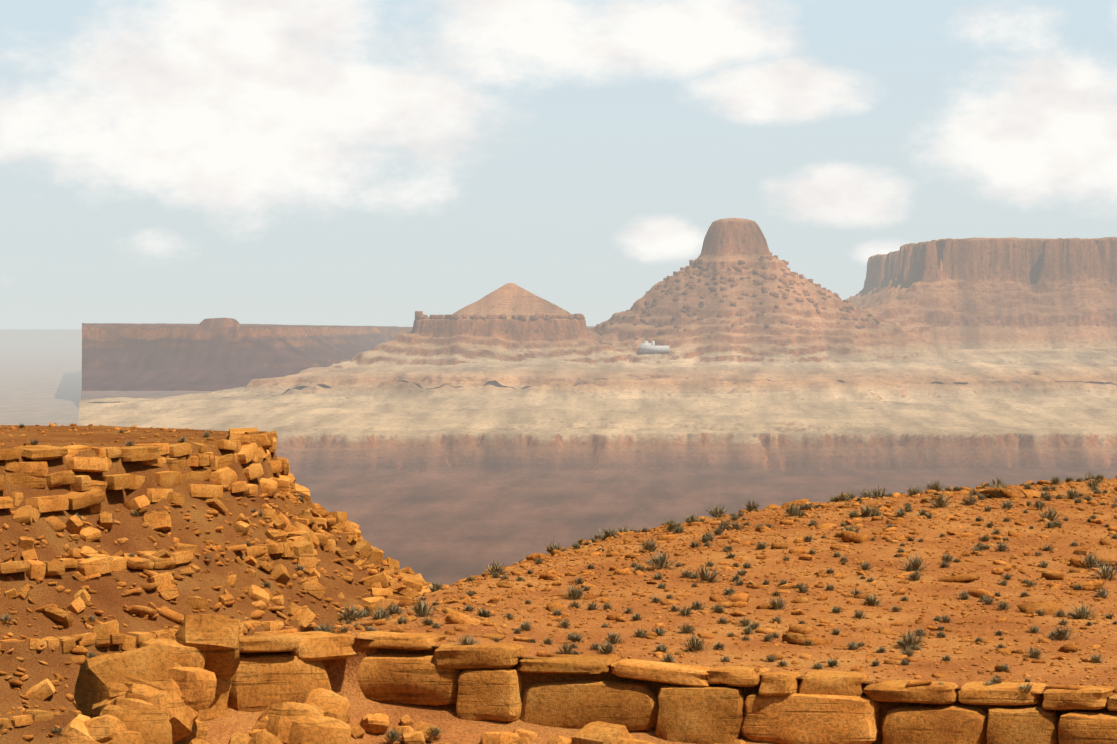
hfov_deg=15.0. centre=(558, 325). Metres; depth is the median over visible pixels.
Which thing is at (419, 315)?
rocks
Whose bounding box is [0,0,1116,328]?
sky
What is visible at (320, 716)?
rubble below ledge
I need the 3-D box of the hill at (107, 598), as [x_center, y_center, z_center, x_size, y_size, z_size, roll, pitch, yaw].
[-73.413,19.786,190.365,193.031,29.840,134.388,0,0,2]
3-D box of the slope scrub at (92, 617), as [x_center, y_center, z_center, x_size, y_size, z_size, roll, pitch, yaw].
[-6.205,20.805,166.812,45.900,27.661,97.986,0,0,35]
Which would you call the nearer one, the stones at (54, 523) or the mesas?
the stones at (54, 523)
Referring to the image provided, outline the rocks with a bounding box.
[415,252,882,341]
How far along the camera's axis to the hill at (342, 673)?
97.02 m
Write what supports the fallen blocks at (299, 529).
on the hill at (107, 598)
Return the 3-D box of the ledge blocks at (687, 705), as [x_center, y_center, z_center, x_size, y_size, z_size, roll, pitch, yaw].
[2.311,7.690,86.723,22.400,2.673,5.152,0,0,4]
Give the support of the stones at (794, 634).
on the hill at (342, 673)
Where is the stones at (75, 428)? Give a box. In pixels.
[0,422,226,446]
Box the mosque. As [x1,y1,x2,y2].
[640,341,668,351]
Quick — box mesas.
[82,318,1116,390]
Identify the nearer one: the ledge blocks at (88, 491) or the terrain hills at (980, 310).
the ledge blocks at (88, 491)
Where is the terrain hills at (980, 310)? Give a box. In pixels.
[79,218,1116,402]
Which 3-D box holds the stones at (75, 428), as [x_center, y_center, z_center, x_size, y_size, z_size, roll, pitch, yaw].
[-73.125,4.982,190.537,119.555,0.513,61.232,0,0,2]
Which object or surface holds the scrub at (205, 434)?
on the hill at (107, 598)
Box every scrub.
[0,493,397,733]
[19,423,256,445]
[312,472,1116,693]
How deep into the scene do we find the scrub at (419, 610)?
102.66 m
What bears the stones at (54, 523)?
on the hill at (107, 598)
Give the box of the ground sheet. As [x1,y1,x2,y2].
[0,329,81,425]
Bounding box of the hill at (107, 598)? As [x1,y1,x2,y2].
[0,425,405,743]
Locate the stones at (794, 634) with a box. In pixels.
[253,476,1116,694]
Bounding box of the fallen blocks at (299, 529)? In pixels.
[0,473,432,700]
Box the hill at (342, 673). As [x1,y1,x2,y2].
[203,479,1116,743]
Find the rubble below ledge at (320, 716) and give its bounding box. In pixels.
[173,688,745,743]
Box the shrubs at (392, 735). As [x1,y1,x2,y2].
[380,724,442,741]
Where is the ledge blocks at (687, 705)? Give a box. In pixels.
[123,631,1116,743]
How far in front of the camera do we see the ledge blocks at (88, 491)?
171.05 m
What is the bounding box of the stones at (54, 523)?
[0,485,423,743]
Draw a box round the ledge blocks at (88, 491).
[0,428,430,728]
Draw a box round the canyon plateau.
[79,379,1116,585]

